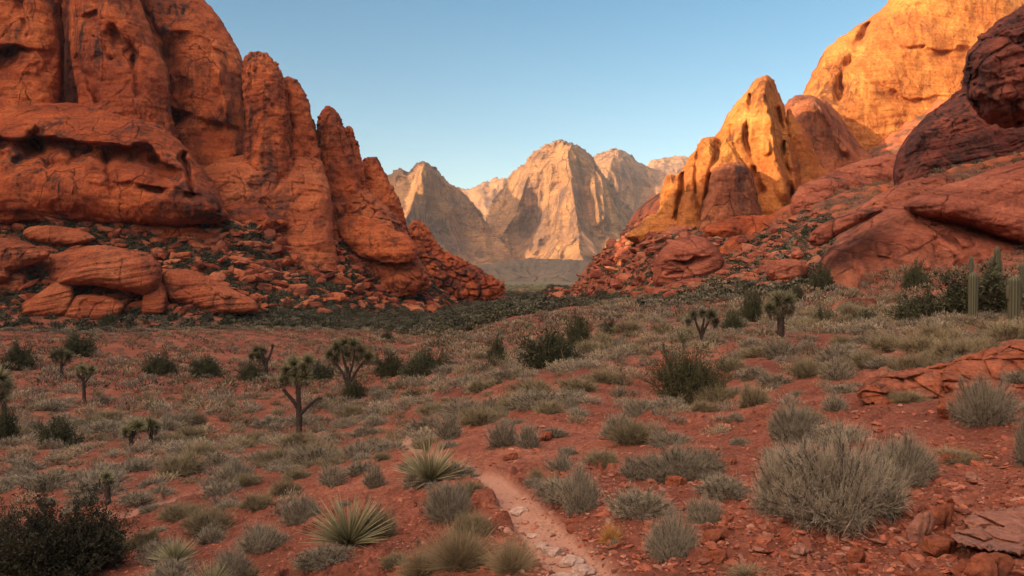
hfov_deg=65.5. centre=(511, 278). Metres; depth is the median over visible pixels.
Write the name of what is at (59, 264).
boulder
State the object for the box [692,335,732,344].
shrub
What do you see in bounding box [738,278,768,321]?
desert bush
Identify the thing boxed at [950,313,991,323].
shrub
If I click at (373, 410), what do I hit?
shrub
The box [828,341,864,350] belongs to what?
shrub
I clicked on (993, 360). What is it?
rock ledge
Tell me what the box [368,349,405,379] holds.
desert bush
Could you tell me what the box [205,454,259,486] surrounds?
shrub
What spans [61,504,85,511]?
shrub
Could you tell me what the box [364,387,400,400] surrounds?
shrub
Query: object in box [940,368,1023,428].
shrub
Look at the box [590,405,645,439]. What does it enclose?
shrub
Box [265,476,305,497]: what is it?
shrub
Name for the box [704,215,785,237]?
rock ledge
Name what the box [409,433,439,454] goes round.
shrub
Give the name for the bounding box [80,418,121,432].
shrub
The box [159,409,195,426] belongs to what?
shrub
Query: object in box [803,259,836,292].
desert bush
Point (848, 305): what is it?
shrub
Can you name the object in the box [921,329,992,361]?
shrub
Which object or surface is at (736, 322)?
desert bush
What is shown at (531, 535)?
trail stone
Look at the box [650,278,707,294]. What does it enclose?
boulder
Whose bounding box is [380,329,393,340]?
desert bush
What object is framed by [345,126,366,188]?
rock pinnacle
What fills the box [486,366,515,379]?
shrub
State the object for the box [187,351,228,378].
desert bush
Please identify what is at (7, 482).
shrub
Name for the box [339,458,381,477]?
shrub
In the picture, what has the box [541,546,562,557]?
trail stone
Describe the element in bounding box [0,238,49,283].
boulder
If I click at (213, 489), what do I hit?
shrub
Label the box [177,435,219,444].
shrub
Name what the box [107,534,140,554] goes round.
shrub
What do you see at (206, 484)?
shrub
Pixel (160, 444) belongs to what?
shrub
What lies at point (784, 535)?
gravel
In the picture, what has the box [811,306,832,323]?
desert bush
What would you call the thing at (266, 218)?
rock ledge
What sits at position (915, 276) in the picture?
desert bush
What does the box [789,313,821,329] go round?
shrub
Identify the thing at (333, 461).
shrub
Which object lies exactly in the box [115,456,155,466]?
shrub
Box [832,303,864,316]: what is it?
shrub
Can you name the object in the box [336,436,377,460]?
shrub
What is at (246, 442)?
shrub
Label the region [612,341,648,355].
shrub
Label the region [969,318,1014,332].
shrub
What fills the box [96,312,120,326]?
desert bush
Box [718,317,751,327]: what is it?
shrub
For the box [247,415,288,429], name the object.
shrub
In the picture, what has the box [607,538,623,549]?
shrub
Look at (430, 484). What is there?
shrub
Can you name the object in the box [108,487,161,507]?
shrub
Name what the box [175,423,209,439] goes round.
shrub
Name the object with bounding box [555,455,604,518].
shrub
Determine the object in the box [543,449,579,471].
shrub
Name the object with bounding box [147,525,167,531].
shrub
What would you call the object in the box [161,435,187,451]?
shrub
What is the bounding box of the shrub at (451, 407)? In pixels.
[436,397,482,418]
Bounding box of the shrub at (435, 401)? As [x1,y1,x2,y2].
[415,399,444,412]
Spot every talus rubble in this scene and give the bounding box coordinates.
[0,207,505,315]
[547,208,833,300]
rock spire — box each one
[625,136,760,243]
[677,191,700,227]
[696,161,762,231]
[715,75,800,215]
[784,95,873,172]
[785,108,828,184]
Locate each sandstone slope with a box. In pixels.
[204,155,279,207]
[268,157,337,272]
[335,188,429,297]
[816,199,1023,289]
[893,79,1023,185]
[903,160,1023,245]
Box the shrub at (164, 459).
[150,452,188,468]
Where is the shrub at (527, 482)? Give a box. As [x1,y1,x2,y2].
[522,475,544,488]
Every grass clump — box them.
[291,555,319,575]
[390,537,442,575]
[411,515,503,575]
[477,531,544,575]
[593,515,628,544]
[718,558,781,575]
[793,354,814,364]
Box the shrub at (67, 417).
[45,411,84,424]
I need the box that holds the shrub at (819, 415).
[782,404,830,424]
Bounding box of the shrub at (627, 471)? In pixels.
[616,450,648,481]
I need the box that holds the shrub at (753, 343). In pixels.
[733,337,767,347]
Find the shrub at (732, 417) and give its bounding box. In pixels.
[727,412,744,421]
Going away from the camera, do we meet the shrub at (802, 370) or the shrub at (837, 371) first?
the shrub at (837, 371)
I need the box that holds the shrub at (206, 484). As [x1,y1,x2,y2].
[196,475,214,485]
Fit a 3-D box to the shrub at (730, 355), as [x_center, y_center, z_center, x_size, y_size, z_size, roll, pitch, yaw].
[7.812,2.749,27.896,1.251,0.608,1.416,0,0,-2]
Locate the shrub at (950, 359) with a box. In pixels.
[936,350,975,363]
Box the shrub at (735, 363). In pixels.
[710,352,749,370]
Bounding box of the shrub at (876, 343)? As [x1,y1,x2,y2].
[862,331,904,354]
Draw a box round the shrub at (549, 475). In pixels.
[535,468,563,489]
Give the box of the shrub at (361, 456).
[347,451,374,461]
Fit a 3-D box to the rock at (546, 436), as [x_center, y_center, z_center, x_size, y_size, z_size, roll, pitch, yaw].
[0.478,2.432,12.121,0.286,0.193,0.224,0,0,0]
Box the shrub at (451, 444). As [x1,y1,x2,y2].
[433,439,461,449]
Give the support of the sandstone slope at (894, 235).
on the ground
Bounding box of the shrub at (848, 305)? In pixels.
[834,300,864,309]
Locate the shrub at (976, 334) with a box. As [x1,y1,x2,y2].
[962,329,990,340]
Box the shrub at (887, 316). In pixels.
[877,310,903,324]
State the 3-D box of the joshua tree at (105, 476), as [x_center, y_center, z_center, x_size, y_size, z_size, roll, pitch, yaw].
[-6.783,3.527,13.346,0.278,0.698,0.302,0,0,37]
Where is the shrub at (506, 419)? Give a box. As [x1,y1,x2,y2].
[497,418,512,424]
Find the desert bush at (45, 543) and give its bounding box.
[0,467,146,575]
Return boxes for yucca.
[147,534,200,574]
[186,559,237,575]
[293,493,402,553]
[389,439,467,491]
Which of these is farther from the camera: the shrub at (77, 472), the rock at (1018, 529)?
the shrub at (77, 472)
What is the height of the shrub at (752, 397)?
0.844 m
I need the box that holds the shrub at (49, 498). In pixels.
[41,494,58,504]
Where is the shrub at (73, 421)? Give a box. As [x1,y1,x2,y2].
[63,415,96,429]
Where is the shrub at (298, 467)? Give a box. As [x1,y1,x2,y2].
[276,464,308,472]
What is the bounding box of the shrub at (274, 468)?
[264,464,288,473]
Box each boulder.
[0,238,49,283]
[0,270,26,292]
[21,282,73,315]
[23,225,95,245]
[47,245,124,290]
[57,249,162,294]
[63,294,124,319]
[141,282,167,314]
[161,268,258,314]
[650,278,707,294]
[652,236,723,287]
[765,258,807,280]
[791,249,803,259]
[808,207,881,245]
[831,297,878,310]
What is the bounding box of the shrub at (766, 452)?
[757,442,817,461]
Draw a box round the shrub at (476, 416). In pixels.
[452,399,510,425]
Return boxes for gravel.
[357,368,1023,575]
[491,484,616,575]
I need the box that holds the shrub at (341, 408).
[326,400,362,415]
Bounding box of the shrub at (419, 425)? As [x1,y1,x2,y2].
[405,415,438,432]
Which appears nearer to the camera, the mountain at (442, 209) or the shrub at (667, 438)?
the shrub at (667, 438)
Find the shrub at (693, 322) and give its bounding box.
[674,318,704,328]
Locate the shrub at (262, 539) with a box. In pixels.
[226,518,294,556]
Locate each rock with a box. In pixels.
[502,452,517,460]
[537,431,552,441]
[665,475,686,486]
[703,528,726,542]
[705,550,726,564]
[718,458,736,465]
[787,542,811,557]
[846,548,865,563]
[846,567,858,575]
[906,511,935,542]
[912,569,945,575]
[920,503,953,529]
[920,535,957,556]
[928,452,963,463]
[936,391,962,419]
[961,552,1013,575]
[962,4,1023,128]
[964,471,981,481]
[1001,524,1023,555]
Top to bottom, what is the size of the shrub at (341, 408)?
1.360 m
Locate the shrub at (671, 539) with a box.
[638,501,706,563]
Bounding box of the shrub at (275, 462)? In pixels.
[260,456,291,470]
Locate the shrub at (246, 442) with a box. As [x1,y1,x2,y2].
[223,434,256,450]
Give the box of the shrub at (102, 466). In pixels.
[74,461,133,482]
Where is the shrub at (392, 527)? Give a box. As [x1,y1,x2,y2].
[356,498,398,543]
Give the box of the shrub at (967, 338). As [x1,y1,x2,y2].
[949,334,984,344]
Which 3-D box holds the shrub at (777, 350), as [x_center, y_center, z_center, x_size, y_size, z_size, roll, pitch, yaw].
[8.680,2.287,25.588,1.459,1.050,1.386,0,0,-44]
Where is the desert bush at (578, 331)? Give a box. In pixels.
[559,309,598,347]
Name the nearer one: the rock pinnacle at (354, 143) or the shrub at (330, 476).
the shrub at (330, 476)
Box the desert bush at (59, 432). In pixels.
[32,414,86,447]
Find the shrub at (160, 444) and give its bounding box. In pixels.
[148,438,168,450]
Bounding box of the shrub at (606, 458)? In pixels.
[576,444,623,468]
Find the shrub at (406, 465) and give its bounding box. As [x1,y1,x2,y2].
[398,459,424,470]
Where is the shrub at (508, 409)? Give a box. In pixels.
[486,404,512,415]
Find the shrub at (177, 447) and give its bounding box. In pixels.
[163,440,194,454]
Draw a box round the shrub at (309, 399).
[302,396,334,408]
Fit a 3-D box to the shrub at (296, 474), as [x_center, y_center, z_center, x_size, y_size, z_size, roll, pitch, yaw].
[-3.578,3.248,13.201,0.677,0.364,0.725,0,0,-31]
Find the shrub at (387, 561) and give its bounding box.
[379,548,407,571]
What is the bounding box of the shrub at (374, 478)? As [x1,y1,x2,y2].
[360,462,387,488]
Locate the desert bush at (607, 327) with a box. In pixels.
[598,318,620,333]
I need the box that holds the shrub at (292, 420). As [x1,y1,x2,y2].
[279,410,317,426]
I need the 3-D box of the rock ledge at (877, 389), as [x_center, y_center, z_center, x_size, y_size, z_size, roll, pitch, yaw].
[5.924,1.654,11.806,1.288,0.756,2.655,0,0,36]
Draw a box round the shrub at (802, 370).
[785,354,821,379]
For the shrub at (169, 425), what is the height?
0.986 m
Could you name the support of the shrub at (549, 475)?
on the ground
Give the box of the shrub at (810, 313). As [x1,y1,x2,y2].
[789,307,823,318]
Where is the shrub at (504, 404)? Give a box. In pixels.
[497,392,520,410]
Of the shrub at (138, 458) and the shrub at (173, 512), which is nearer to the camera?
the shrub at (173, 512)
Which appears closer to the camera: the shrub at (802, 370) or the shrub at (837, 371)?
the shrub at (837, 371)
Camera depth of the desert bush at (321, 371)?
87.37 m
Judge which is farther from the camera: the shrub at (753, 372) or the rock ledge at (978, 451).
the shrub at (753, 372)
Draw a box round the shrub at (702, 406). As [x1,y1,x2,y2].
[687,396,723,412]
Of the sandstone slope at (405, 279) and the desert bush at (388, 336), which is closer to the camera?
the desert bush at (388, 336)
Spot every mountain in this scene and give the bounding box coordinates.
[387,161,516,265]
[459,177,506,220]
[485,139,632,260]
[593,148,677,213]
[645,155,687,172]
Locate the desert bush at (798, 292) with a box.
[789,282,804,300]
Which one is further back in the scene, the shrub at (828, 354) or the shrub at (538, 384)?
the shrub at (538, 384)
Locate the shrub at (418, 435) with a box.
[408,425,436,447]
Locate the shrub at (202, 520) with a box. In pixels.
[170,496,237,538]
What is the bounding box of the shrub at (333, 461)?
[316,454,349,466]
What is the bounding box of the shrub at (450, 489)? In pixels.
[421,475,479,504]
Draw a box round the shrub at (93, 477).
[59,465,133,497]
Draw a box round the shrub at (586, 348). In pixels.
[572,338,608,353]
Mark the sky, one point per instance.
(469, 90)
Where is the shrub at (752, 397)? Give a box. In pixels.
[734,374,771,407]
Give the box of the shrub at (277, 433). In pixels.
[259,430,286,439]
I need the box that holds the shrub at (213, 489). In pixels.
[195,476,242,498]
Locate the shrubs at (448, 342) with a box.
[0,146,1023,393]
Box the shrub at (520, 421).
[499,419,526,425]
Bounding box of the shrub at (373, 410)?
[360,403,389,419]
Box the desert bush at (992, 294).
[924,243,1023,316]
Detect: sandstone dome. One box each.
[0,0,64,149]
[0,102,222,225]
[0,172,228,225]
[60,0,64,102]
[63,0,245,168]
[68,0,175,161]
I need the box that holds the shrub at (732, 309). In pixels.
[718,305,742,317]
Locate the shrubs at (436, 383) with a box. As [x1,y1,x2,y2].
[0,271,1023,519]
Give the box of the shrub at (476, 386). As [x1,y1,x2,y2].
[465,376,494,393]
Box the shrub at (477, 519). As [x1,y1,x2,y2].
[443,505,497,538]
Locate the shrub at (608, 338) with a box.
[585,329,624,347]
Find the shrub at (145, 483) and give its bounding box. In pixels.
[134,475,170,488]
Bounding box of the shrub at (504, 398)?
[498,386,522,406]
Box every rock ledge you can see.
[142,224,217,243]
[224,203,287,230]
[337,214,417,263]
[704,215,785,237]
[718,234,769,254]
[790,154,896,215]
[800,190,834,209]
[856,362,948,404]
[857,175,954,218]
[939,447,994,465]
[940,341,1023,392]
[949,526,1023,555]
[960,505,1023,528]
[993,383,1023,394]
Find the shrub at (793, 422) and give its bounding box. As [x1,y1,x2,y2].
[765,397,825,444]
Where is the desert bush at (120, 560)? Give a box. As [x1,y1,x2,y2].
[80,517,138,570]
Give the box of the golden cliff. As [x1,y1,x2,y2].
[803,0,1023,150]
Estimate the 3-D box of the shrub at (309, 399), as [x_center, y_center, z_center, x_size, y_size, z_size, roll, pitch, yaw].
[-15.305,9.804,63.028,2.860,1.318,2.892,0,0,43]
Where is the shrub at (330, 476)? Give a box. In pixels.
[314,461,349,487]
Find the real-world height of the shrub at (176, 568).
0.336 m
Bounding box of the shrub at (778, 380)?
[753,371,797,387]
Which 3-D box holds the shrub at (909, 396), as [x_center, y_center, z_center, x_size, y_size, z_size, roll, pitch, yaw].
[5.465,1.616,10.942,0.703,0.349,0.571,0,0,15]
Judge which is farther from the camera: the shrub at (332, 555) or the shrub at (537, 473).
the shrub at (537, 473)
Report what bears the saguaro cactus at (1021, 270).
on the ground
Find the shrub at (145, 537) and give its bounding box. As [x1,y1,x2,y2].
[126,524,165,547]
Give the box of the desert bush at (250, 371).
[235,361,270,381]
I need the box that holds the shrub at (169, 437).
[153,430,191,443]
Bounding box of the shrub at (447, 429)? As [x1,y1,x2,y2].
[432,407,462,440]
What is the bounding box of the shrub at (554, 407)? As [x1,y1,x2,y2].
[531,396,564,415]
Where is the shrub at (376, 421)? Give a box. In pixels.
[354,412,389,426]
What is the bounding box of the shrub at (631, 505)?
[600,479,682,523]
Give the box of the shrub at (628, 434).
[601,414,664,447]
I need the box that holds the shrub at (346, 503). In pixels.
[335,499,350,507]
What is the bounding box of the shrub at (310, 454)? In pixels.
[285,442,342,465]
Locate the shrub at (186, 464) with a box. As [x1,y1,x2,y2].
[151,441,210,478]
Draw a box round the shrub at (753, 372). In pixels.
[732,365,767,381]
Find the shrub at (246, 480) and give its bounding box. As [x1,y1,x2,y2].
[228,471,264,487]
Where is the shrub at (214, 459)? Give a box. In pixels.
[197,446,240,466]
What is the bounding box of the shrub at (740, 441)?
[727,437,751,445]
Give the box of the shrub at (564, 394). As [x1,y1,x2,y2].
[549,386,588,403]
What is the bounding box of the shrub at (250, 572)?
[239,565,260,575]
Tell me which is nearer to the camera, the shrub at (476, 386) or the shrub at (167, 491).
the shrub at (167, 491)
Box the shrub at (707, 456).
[684,443,730,475]
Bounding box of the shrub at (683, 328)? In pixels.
[669,326,704,336]
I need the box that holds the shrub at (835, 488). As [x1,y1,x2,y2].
[752,413,926,541]
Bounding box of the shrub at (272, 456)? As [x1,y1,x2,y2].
[248,441,294,467]
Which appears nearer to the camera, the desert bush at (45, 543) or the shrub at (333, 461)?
the desert bush at (45, 543)
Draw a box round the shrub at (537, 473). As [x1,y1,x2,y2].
[522,466,544,479]
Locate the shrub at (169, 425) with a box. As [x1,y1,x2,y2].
[158,416,187,430]
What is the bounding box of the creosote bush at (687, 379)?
[638,324,738,405]
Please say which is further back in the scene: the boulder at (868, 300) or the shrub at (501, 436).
the boulder at (868, 300)
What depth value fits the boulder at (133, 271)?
234.25 m
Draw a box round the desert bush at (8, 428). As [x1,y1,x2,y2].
[0,398,21,441]
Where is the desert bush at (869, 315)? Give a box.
[844,308,879,322]
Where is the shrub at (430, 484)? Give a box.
[423,480,442,489]
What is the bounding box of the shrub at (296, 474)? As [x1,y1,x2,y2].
[278,467,315,480]
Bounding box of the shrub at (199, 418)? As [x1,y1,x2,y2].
[178,409,210,425]
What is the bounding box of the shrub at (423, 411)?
[417,399,448,416]
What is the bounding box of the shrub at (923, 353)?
[915,343,939,360]
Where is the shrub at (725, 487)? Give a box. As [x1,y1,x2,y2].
[685,469,754,502]
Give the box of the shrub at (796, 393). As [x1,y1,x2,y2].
[787,389,806,396]
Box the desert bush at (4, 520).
[0,497,28,542]
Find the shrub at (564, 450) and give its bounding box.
[556,445,579,455]
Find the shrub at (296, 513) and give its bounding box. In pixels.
[277,489,324,526]
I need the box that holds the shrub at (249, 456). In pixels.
[239,448,270,462]
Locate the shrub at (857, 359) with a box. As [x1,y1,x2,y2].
[843,343,886,369]
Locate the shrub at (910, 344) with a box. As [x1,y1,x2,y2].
[886,326,952,354]
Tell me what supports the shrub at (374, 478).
on the ground
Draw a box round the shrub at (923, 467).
[868,426,943,487]
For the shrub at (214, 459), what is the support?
on the ground
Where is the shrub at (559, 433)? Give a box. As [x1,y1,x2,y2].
[540,426,569,437]
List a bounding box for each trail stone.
[509,507,527,516]
[526,533,539,538]
[534,542,547,548]
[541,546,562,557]
[556,572,577,575]
[559,554,584,567]
[571,564,595,575]
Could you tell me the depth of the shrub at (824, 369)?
16.59 m
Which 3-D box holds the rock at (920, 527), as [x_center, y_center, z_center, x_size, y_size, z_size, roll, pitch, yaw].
[2.872,1.772,5.598,0.217,0.264,0.105,0,0,-8]
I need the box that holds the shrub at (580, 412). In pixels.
[561,405,592,416]
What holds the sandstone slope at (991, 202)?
on the ground
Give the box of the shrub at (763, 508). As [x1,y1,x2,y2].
[746,435,810,521]
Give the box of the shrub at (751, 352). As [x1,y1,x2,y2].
[737,344,766,358]
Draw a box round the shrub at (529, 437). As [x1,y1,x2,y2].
[513,420,542,448]
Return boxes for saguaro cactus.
[968,271,978,324]
[969,256,973,272]
[990,246,1001,283]
[1006,274,1021,321]
[1019,264,1023,290]
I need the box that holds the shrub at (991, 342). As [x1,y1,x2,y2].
[968,334,1007,349]
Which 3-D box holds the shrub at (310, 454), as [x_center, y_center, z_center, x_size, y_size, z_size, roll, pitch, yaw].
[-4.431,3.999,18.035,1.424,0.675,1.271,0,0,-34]
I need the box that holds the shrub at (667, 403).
[641,393,687,409]
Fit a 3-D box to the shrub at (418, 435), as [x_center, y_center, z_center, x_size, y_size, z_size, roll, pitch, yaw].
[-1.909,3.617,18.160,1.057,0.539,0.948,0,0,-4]
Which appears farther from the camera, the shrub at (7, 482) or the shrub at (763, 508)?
the shrub at (7, 482)
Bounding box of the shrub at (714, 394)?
[687,378,734,402]
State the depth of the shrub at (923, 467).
6.98 m
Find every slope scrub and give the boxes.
[0,220,500,315]
[0,267,409,333]
[548,209,835,307]
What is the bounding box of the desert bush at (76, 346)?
[47,322,100,356]
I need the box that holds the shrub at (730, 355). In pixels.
[719,349,746,360]
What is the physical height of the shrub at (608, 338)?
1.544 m
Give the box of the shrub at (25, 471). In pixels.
[0,465,38,477]
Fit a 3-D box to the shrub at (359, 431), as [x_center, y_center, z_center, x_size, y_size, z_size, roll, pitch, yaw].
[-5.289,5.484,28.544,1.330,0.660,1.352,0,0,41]
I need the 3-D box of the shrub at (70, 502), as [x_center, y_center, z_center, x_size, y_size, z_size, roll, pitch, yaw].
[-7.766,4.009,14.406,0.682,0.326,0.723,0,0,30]
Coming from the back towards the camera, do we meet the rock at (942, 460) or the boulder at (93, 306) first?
the boulder at (93, 306)
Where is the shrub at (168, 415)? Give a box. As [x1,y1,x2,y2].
[160,410,181,421]
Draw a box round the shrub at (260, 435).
[243,428,272,442]
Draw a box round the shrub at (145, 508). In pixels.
[135,502,168,515]
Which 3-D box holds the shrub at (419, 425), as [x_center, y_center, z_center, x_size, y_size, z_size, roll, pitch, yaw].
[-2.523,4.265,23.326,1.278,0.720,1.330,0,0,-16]
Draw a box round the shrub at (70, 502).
[59,492,102,505]
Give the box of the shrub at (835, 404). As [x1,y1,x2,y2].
[820,390,850,411]
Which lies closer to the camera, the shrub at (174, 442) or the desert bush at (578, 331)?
the shrub at (174, 442)
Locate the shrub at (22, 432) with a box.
[17,423,32,436]
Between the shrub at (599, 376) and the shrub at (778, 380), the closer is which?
the shrub at (778, 380)
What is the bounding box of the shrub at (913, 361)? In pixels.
[879,340,948,371]
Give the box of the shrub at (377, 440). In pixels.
[352,433,389,451]
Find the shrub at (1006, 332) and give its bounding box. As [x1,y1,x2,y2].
[975,318,1023,341]
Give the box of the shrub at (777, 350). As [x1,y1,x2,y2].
[757,337,803,360]
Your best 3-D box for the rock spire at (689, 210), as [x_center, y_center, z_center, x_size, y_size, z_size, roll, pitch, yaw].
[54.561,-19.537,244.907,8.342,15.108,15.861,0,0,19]
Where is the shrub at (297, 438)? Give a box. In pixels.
[274,427,314,448]
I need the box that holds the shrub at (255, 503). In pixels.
[236,488,281,512]
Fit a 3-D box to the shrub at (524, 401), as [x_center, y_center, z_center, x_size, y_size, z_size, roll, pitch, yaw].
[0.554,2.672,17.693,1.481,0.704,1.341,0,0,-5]
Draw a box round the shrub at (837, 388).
[820,382,857,393]
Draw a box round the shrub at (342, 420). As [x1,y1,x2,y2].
[330,414,362,429]
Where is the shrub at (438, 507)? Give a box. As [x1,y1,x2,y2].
[419,476,473,527]
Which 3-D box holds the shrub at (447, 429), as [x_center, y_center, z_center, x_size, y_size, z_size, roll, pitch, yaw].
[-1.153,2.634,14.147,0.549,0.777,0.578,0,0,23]
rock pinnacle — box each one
[241,51,294,182]
[284,76,339,237]
[311,117,319,147]
[316,106,362,219]
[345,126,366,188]
[362,157,409,235]
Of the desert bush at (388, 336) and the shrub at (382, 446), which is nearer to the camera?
the shrub at (382, 446)
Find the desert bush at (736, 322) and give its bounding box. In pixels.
[720,308,746,333]
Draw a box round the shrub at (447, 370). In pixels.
[430,363,454,375]
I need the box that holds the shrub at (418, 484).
[398,468,432,490]
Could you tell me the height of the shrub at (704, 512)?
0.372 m
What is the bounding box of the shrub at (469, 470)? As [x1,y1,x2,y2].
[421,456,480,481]
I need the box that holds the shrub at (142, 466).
[119,458,158,473]
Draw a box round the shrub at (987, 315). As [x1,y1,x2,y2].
[978,310,1006,320]
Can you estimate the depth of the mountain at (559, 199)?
2442.20 m
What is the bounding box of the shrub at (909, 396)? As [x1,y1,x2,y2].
[888,388,933,403]
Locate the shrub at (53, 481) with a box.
[14,467,74,493]
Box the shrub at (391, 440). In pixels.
[377,434,405,446]
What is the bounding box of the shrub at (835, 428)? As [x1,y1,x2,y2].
[802,415,871,445]
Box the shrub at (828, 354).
[807,341,867,363]
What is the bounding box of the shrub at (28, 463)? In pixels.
[0,456,48,472]
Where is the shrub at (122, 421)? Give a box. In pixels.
[116,416,140,426]
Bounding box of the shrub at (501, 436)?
[482,417,517,450]
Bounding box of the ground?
[0,99,1023,575]
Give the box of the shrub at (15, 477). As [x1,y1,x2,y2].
[0,469,57,484]
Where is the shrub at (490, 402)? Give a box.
[472,393,501,409]
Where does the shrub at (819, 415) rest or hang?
on the ground
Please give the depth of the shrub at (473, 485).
8.78 m
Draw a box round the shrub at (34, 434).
[21,430,42,440]
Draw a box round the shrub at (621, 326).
[610,319,645,333]
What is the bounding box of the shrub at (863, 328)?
[845,321,880,334]
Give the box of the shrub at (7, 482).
[0,473,20,489]
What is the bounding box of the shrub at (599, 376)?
[582,368,625,383]
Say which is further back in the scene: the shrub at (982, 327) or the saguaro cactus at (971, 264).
the saguaro cactus at (971, 264)
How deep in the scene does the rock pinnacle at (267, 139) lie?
320.33 m
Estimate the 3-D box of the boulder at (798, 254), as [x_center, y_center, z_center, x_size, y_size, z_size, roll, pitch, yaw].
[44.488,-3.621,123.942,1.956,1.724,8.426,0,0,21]
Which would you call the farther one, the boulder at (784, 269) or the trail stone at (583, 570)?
the boulder at (784, 269)
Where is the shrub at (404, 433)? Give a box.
[396,426,414,439]
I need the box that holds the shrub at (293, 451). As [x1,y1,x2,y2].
[277,446,300,459]
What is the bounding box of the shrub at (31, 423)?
[18,418,51,431]
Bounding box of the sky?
[205,0,887,189]
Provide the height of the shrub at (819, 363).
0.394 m
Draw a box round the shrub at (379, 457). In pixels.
[372,450,394,461]
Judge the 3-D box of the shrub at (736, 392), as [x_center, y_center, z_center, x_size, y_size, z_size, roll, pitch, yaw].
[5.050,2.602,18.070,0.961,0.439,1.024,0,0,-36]
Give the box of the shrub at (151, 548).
[131,532,196,566]
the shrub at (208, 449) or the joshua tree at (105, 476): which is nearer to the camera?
the joshua tree at (105, 476)
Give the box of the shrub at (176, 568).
[137,554,209,575]
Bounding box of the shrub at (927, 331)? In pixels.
[910,317,961,339]
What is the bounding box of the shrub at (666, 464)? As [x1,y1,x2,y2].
[622,438,731,483]
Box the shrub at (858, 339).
[847,332,876,344]
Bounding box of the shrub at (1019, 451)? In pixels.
[1007,411,1023,467]
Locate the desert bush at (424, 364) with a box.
[397,346,452,380]
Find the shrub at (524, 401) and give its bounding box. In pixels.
[505,386,565,413]
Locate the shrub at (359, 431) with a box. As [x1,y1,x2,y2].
[345,421,385,438]
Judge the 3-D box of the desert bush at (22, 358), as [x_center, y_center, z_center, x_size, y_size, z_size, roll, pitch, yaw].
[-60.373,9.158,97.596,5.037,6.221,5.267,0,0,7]
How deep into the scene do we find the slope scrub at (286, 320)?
226.16 m
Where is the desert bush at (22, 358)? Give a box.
[0,330,37,370]
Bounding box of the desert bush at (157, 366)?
[138,350,181,375]
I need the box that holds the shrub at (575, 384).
[552,371,599,392]
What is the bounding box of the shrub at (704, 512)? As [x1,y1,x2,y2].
[684,490,725,523]
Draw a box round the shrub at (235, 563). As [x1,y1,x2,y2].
[204,541,255,575]
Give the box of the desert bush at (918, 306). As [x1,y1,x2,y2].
[885,285,955,321]
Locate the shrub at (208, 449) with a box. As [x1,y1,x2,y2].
[176,442,219,456]
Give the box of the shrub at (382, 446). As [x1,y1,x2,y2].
[367,437,411,452]
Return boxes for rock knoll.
[408,219,505,301]
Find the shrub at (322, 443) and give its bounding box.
[299,430,340,457]
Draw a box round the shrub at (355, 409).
[336,399,366,417]
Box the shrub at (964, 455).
[926,444,985,465]
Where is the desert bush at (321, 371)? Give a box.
[309,357,340,379]
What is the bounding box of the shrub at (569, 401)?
[562,395,580,408]
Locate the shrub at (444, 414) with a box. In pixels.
[436,406,456,419]
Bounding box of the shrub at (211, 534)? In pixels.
[190,519,228,546]
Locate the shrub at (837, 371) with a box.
[818,354,860,381]
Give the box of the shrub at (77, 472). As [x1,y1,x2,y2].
[59,467,89,481]
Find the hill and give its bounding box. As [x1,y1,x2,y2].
[477,258,592,281]
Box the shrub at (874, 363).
[860,354,905,370]
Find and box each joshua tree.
[0,363,15,412]
[46,345,75,377]
[74,363,97,402]
[98,470,116,506]
[118,416,148,446]
[142,413,161,444]
[247,344,274,373]
[277,351,322,434]
[322,335,376,386]
[683,307,720,339]
[759,288,797,339]
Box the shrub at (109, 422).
[82,418,127,431]
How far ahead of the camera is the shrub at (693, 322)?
53.44 m
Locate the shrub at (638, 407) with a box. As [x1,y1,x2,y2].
[620,394,658,416]
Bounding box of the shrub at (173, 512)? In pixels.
[152,498,206,522]
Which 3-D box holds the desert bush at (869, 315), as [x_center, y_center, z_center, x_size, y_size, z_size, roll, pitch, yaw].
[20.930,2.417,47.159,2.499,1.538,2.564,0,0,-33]
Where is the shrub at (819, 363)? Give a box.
[810,359,825,371]
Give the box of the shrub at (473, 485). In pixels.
[454,476,489,496]
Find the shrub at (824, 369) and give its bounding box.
[815,359,853,378]
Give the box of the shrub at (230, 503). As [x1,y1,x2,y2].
[209,498,240,509]
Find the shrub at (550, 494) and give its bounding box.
[529,472,604,507]
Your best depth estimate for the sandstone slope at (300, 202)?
307.57 m
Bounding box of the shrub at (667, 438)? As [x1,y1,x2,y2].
[644,426,694,448]
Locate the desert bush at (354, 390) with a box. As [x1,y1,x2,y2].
[338,374,370,400]
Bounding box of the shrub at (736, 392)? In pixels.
[725,385,743,395]
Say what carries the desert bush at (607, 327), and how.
on the ground
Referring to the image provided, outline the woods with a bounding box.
[237,283,628,335]
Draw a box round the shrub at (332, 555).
[285,540,357,571]
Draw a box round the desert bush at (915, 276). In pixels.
[899,256,934,290]
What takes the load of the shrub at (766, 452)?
on the ground
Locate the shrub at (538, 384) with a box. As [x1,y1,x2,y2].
[518,375,554,392]
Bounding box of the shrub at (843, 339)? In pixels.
[829,332,851,345]
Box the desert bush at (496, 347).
[486,329,509,365]
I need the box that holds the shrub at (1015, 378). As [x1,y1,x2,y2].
[997,366,1023,383]
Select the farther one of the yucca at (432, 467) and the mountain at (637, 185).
the mountain at (637, 185)
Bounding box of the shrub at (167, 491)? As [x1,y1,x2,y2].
[142,483,180,496]
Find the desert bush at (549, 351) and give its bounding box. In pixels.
[507,325,588,369]
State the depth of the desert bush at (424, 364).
63.76 m
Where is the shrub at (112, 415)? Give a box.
[91,406,125,421]
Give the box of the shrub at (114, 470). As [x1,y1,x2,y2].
[75,465,123,482]
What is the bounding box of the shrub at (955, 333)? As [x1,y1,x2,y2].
[928,322,974,343]
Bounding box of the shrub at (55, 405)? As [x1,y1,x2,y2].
[28,397,71,412]

